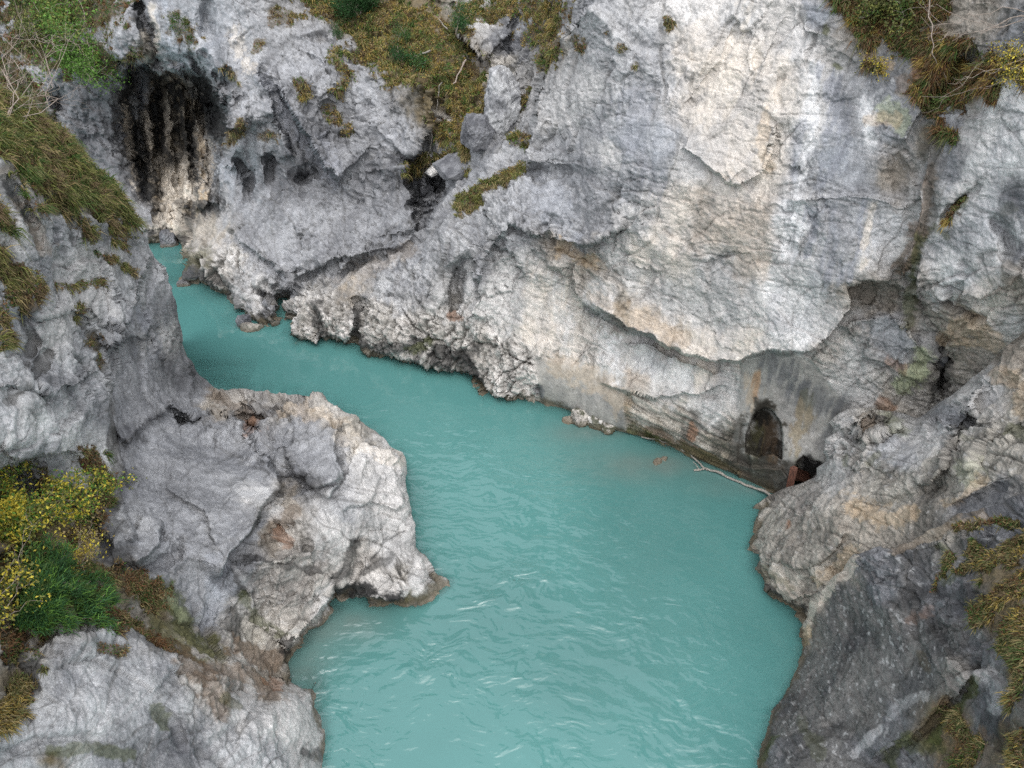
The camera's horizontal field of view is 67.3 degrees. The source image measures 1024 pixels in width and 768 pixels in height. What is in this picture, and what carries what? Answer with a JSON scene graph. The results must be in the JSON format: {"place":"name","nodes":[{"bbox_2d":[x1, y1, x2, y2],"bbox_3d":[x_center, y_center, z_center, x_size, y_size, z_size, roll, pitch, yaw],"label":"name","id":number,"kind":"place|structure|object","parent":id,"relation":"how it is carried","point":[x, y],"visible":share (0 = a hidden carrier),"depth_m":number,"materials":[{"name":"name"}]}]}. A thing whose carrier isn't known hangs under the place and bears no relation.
{"place":"outdoors","nodes":[
{"label":"outdoors","id":0,"kind":"place"},
{"bbox_2d":[0,0,224,245],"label":"rock face","id":1,"kind":"object","parent":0,"point":[151,134],"visible":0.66,"depth_m":46.34},
{"bbox_2d":[8,1,48,63],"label":"green shrub","id":2,"kind":"object","parent":1,"relation":"on","point":[27,24],"visible":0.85,"depth_m":43.85,"materials":[{"name":"green plant"}]},
{"bbox_2d":[19,0,107,90],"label":"green shrub","id":3,"kind":"object","parent":1,"relation":"on","point":[54,20],"visible":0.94,"depth_m":42.22,"materials":[{"name":"green plant"}]},
{"bbox_2d":[44,28,130,95],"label":"green shrub","id":4,"kind":"object","parent":1,"relation":"on","point":[71,59],"visible":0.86,"depth_m":42.41,"materials":[{"name":"green plant"}]},
{"bbox_2d":[0,0,198,123],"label":"grass","id":5,"kind":"structure","parent":1,"relation":"on","point":[89,3],"depth_m":44.47,"materials":[{"name":"green plant"}]},
{"bbox_2d":[0,467,272,678],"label":"ledge ground","id":6,"kind":"structure","parent":0,"point":[174,621],"depth_m":18.83,"materials":[{"name":"green plant"}]},
{"bbox_2d":[0,500,50,628],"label":"yellow bush","id":7,"kind":"object","parent":6,"relation":"on","point":[7,585],"visible":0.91,"depth_m":14.91,"materials":[{"name":"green plant"}]},
{"bbox_2d":[5,532,129,638],"bbox_3d":[-9.205,4.376,15.921,2.089,2.108,2.834,-16,38,-22],"label":"juniper shrub","id":8,"kind":"object","parent":6,"relation":"on","point":[62,585],"visible":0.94,"depth_m":15.69,"materials":[{"name":"green plant"}]},
{"bbox_2d":[0,459,146,549],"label":"yellow bush","id":9,"kind":"object","parent":6,"relation":"on","point":[11,506],"visible":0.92,"depth_m":17.17,"materials":[{"name":"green plant"}]},
{"bbox_2d":[38,501,114,580],"bbox_3d":[-9.959,3.556,17.449,1.456,1.674,2.350,0,35,0],"label":"yellow bush","id":10,"kind":"object","parent":6,"relation":"on","point":[85,549],"visible":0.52,"depth_m":17.53,"materials":[{"name":"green plant"}]},
{"bbox_2d":[0,443,180,665],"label":"grass","id":11,"kind":"structure","parent":6,"relation":"on","point":[141,588],"depth_m":18.38,"materials":[{"name":"green plant"}]},
{"bbox_2d":[88,468,109,492],"bbox_3d":[-10.808,2.476,20.099,0.574,0.946,0.906,0,35,0],"label":"juniper shrub","id":12,"kind":"object","parent":6,"relation":"on","point":[96,482],"visible":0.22,"depth_m":20.09,"materials":[{"name":"green plant"}]},
{"bbox_2d":[0,102,289,676],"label":"rock face","id":13,"kind":"object","parent":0,"point":[186,514],"visible":0.82,"depth_m":21.28},
{"bbox_2d":[0,1,99,122],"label":"bare branches","id":14,"kind":"object","parent":13,"relation":"on","point":[14,92],"visible":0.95,"depth_m":20.21,"materials":[{"name":"grey wood"}]},
{"bbox_2d":[0,248,141,369],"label":"grass","id":15,"kind":"structure","parent":13,"relation":"on","point":[11,283],"depth_m":17.27,"materials":[{"name":"green plant"}]},
{"bbox_2d":[0,80,152,269],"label":"grass","id":16,"kind":"structure","parent":13,"relation":"on","point":[38,141],"depth_m":20.12,"materials":[{"name":"green plant"}]},
{"bbox_2d":[0,620,324,767],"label":"rock outcrop","id":17,"kind":"object","parent":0,"point":[144,703],"visible":0.94,"depth_m":16.04,"materials":[{"name":"stone"}]},
{"bbox_2d":[0,645,51,743],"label":"grass","id":18,"kind":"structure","parent":17,"relation":"on","point":[13,711],"depth_m":13.63,"materials":[{"name":"green plant"}]},
{"bbox_2d":[171,0,442,326],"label":"rock face","id":19,"kind":"object","parent":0,"point":[313,190],"visible":0.94,"depth_m":39.04},
{"bbox_2d":[201,0,370,147],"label":"grass","id":20,"kind":"structure","parent":19,"relation":"on","point":[236,134],"depth_m":38.95,"materials":[{"name":"green plant"}]},
{"bbox_2d":[329,19,343,39],"bbox_3d":[-8.982,-18.151,39.506,0.796,1.239,1.026,-18,39,-24],"label":"fir","id":21,"kind":"object","parent":19,"relation":"on","point":[334,31],"visible":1,"depth_m":39.45,"materials":[{"name":"green plant"}]},
{"bbox_2d":[326,0,381,28],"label":"fir","id":22,"kind":"object","parent":19,"relation":"on","point":[347,6],"visible":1,"depth_m":39.51,"materials":[{"name":"green plant"}]},
{"bbox_2d":[343,0,592,231],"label":"ravine slope","id":23,"kind":"structure","parent":0,"point":[433,196],"depth_m":36.93,"materials":[{"name":"stone"}]},
{"bbox_2d":[370,21,396,56],"bbox_3d":[-6.470,-17.191,38.727,1.481,1.814,1.393,0,35,0],"label":"yellow shrub","id":24,"kind":"object","parent":23,"relation":"on","point":[384,44],"visible":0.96,"depth_m":38.62,"materials":[{"name":"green plant"}]},
{"bbox_2d":[384,27,412,63],"bbox_3d":[-5.648,-16.629,38.094,1.493,2.139,1.086,16,38,22],"label":"fir","id":25,"kind":"object","parent":23,"relation":"on","point":[397,55],"visible":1,"depth_m":38.16,"materials":[{"name":"green plant"}]},
{"bbox_2d":[389,21,413,44],"bbox_3d":[-5.552,-17.612,38.731,1.595,1.407,0.913,28,44,34],"label":"fir","id":26,"kind":"object","parent":23,"relation":"on","point":[404,36],"visible":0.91,"depth_m":38.63,"materials":[{"name":"green plant"}]},
{"bbox_2d":[404,43,431,72],"bbox_3d":[-4.612,-15.932,37.868,1.366,1.332,2.358,-16,38,-21],"label":"green shrub","id":27,"kind":"object","parent":23,"relation":"on","point":[420,61],"visible":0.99,"depth_m":37.78,"materials":[{"name":"green plant"}]},
{"bbox_2d":[289,0,563,179],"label":"grass","id":28,"kind":"structure","parent":23,"relation":"on","point":[384,64],"depth_m":37.95,"materials":[{"name":"green plant"}]},
{"bbox_2d":[453,59,466,84],"bbox_3d":[-2.526,-15.168,37.325,0.144,0.910,1.420,14,37,19],"label":"dead branch","id":29,"kind":"object","parent":28,"relation":"on","point":[465,60],"visible":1,"depth_m":37.28,"materials":[{"name":"beige wood"}]},
{"bbox_2d":[425,160,437,176],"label":"boulder","id":30,"kind":"object","parent":23,"relation":"on","point":[431,171],"visible":0.45,"depth_m":37.85,"materials":[{"name":"stone"}]},
{"bbox_2d":[432,152,468,179],"bbox_3d":[-2.409,-10.510,36.319,2.457,1.416,1.800,-19,39,-24],"label":"boulder","id":31,"kind":"object","parent":23,"relation":"on","point":[449,166],"visible":0.58,"depth_m":35.82,"materials":[{"name":"stone"}]},
{"bbox_2d":[441,0,483,40],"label":"fir","id":32,"kind":"object","parent":23,"relation":"on","point":[457,22],"visible":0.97,"depth_m":37.17,"materials":[{"name":"green plant"}]},
{"bbox_2d":[401,142,530,218],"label":"grass","id":33,"kind":"structure","parent":23,"relation":"on","point":[497,179],"depth_m":33.95,"materials":[{"name":"green plant"}]},
{"bbox_2d":[460,113,494,151],"bbox_3d":[-1.479,-11.389,34.619,1.524,1.660,1.403,-13,37,-18],"label":"boulder","id":34,"kind":"object","parent":23,"relation":"on","point":[477,133],"visible":0.95,"depth_m":34.18,"materials":[{"name":"stone"}]},
{"bbox_2d":[484,65,521,137],"bbox_3d":[-0.461,-12.495,34.362,1.772,3.248,1.460,0,35,0],"label":"boulder","id":35,"kind":"object","parent":23,"relation":"on","point":[502,101],"visible":0.84,"depth_m":33.83,"materials":[{"name":"stone"}]},
{"bbox_2d":[148,242,802,767],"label":"water","id":36,"kind":"structure","parent":0,"point":[602,600],"depth_m":24.87,"materials":[{"name":"teal liquid"}]},
{"bbox_2d":[159,229,178,247],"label":"boulder","id":37,"kind":"object","parent":36,"relation":"in","point":[167,237],"visible":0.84,"depth_m":46.60,"materials":[{"name":"stone"}]},
{"bbox_2d":[176,279,190,286],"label":"boulder","id":38,"kind":"object","parent":36,"relation":"in","point":[181,283],"visible":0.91,"depth_m":42.53,"materials":[{"name":"stone"}]},
{"bbox_2d":[235,314,251,327],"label":"boulder","id":39,"kind":"object","parent":36,"relation":"on","point":[242,318],"visible":0.94,"depth_m":38.65,"materials":[{"name":"stone"}]},
{"bbox_2d":[240,322,263,332],"bbox_3d":[-13.134,-2.855,38.781,1.144,0.588,0.724,0,35,0],"label":"boulder","id":40,"kind":"object","parent":36,"relation":"in","point":[247,327],"visible":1,"depth_m":38.57,"materials":[{"name":"stone"}]},
{"bbox_2d":[270,271,359,343],"bbox_3d":[-10.291,-3.300,38.870,7.164,4.679,3.330,20,40,26],"label":"rock outcrop","id":41,"kind":"object","parent":36,"relation":"in","point":[317,307],"visible":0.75,"depth_m":37.68,"materials":[{"name":"stone"}]},
{"bbox_2d":[212,387,449,667],"bbox_3d":[-7.514,2.646,29.454,7.501,6.800,18.304,-12,37,-17],"label":"rock outcrop","id":42,"kind":"object","parent":36,"relation":"in","point":[336,520],"visible":0.93,"depth_m":24.22,"materials":[{"name":"stone"}]},
{"bbox_2d":[562,416,573,424],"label":"boulder","id":43,"kind":"object","parent":36,"relation":"in","point":[567,420],"visible":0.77,"depth_m":32.49,"materials":[{"name":"stone"}]},
{"bbox_2d":[571,408,588,426],"bbox_3d":[2.988,1.340,32.450,0.994,0.708,0.813,-22,41,-29],"label":"boulder","id":44,"kind":"object","parent":36,"relation":"in","point":[579,417],"visible":0.81,"depth_m":32.21,"materials":[{"name":"stone"}]},
{"bbox_2d":[587,415,603,430],"bbox_3d":[3.686,1.564,32.238,1.160,0.816,0.801,0,35,0],"label":"boulder","id":45,"kind":"object","parent":36,"relation":"in","point":[594,423],"visible":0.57,"depth_m":32.01,"materials":[{"name":"stone"}]},
{"bbox_2d":[601,422,615,434],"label":"boulder","id":46,"kind":"object","parent":36,"relation":"in","point":[607,429],"visible":0.79,"depth_m":31.75,"materials":[{"name":"stone"}]},
{"bbox_2d":[653,458,661,465],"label":"boulder","id":47,"kind":"object","parent":36,"relation":"in","point":[656,461],"visible":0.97,"depth_m":30.38,"materials":[{"name":"stone"}]},
{"bbox_2d":[642,437,707,470],"bbox_3d":[6.603,2.635,30.854,3.048,0.284,0.440,26,43,32],"label":"driftwood branch","id":48,"kind":"object","parent":36,"relation":"on","point":[696,460],"visible":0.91,"depth_m":30.43,"materials":[{"name":"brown wood"}]},
{"bbox_2d":[693,462,770,495],"bbox_3d":[8.447,3.665,29.404,3.307,0.249,0.423,20,40,26],"label":"driftwood log","id":49,"kind":"object","parent":36,"relation":"on","point":[744,484],"visible":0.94,"depth_m":29.45,"materials":[{"name":"grey wood"}]},
{"bbox_2d":[731,351,851,493],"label":"retaining wall","id":50,"kind":"structure","parent":36,"relation":"in","point":[792,405],"depth_m":27.35,"materials":[{"name":"concrete"}]},
{"bbox_2d":[796,467,810,482],"bbox_3d":[10.807,3.427,28.763,1.084,0.142,0.544,26,54,-26],"label":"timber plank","id":51,"kind":"object","parent":50,"relation":"on","point":[802,476],"visible":0.41,"depth_m":28.72,"materials":[{"name":"brown wood"}]},
{"bbox_2d":[786,466,797,486],"bbox_3d":[10.075,3.833,27.942,0.285,2.068,0.216,12,36,20],"label":"timber post","id":52,"kind":"object","parent":36,"relation":"in","point":[791,479],"visible":0.41,"depth_m":27.49,"materials":[{"name":"wood"}]},
{"bbox_2d":[757,494,1023,767],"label":"rock outcrop","id":53,"kind":"object","parent":36,"relation":"in","point":[893,655],"visible":0.91,"depth_m":17.93,"materials":[{"name":"stone"}]},
{"bbox_2d":[929,514,1023,767],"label":"grass","id":54,"kind":"structure","parent":53,"relation":"on","point":[1010,630],"depth_m":15.07,"materials":[{"name":"green plant"}]},
{"bbox_2d":[536,0,676,73],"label":"grass","id":55,"kind":"structure","parent":0,"point":[668,24],"depth_m":29.54,"materials":[{"name":"green plant"}]},
{"bbox_2d":[299,0,938,477],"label":"rock face","id":56,"kind":"object","parent":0,"point":[693,212],"visible":0.87,"depth_m":25.80},
{"bbox_2d":[536,359,627,432],"bbox_3d":[2.991,0.417,32.166,4.429,3.318,0.856,19,39,25],"label":"concrete patch","id":57,"kind":"object","parent":56,"relation":"on","point":[598,393],"visible":0.94,"depth_m":31.84,"materials":[{"name":"grey concrete"}]},
{"bbox_2d":[854,46,891,82],"bbox_3d":[9.884,-8.774,21.039,0.663,0.946,1.232,-29,44,-34],"label":"yellow shrub","id":58,"kind":"object","parent":56,"relation":"on","point":[877,64],"visible":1,"depth_m":20.91,"materials":[{"name":"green plant"}]},
{"bbox_2d":[846,0,930,46],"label":"green shrub","id":59,"kind":"object","parent":56,"relation":"on","point":[877,5],"visible":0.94,"depth_m":20.37,"materials":[{"name":"green plant"}]},
{"bbox_2d":[816,0,1023,233],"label":"grass","id":60,"kind":"structure","parent":56,"relation":"on","point":[918,46],"depth_m":19.84,"materials":[{"name":"green plant"}]},
{"bbox_2d":[747,333,1023,623],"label":"rock outcrop","id":61,"kind":"object","parent":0,"point":[887,479],"visible":0.53,"depth_m":21.89,"materials":[{"name":"stone"}]},
{"bbox_2d":[905,0,1023,405],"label":"rock face","id":62,"kind":"object","parent":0,"point":[964,289],"visible":0.84,"depth_m":19.70},
{"bbox_2d":[928,0,946,77],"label":"hanging root","id":63,"kind":"object","parent":62,"relation":"hanging from","point":[931,33],"visible":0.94,"depth_m":19.43,"materials":[{"name":"grey wood"}]},
{"bbox_2d":[895,2,1023,53],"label":"bare branches","id":64,"kind":"object","parent":62,"relation":"on","point":[996,26],"visible":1,"depth_m":17.57,"materials":[{"name":"grey wood"}]},
{"bbox_2d":[924,58,1023,112],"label":"bare branches","id":65,"kind":"object","parent":62,"relation":"on","point":[974,76],"visible":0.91,"depth_m":17.90,"materials":[{"name":"grey wood"}]},
{"bbox_2d":[986,36,1023,94],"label":"yellow shrub","id":66,"kind":"object","parent":62,"relation":"on","point":[1006,69],"visible":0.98,"depth_m":17.29,"materials":[{"name":"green plant"}]}
]}

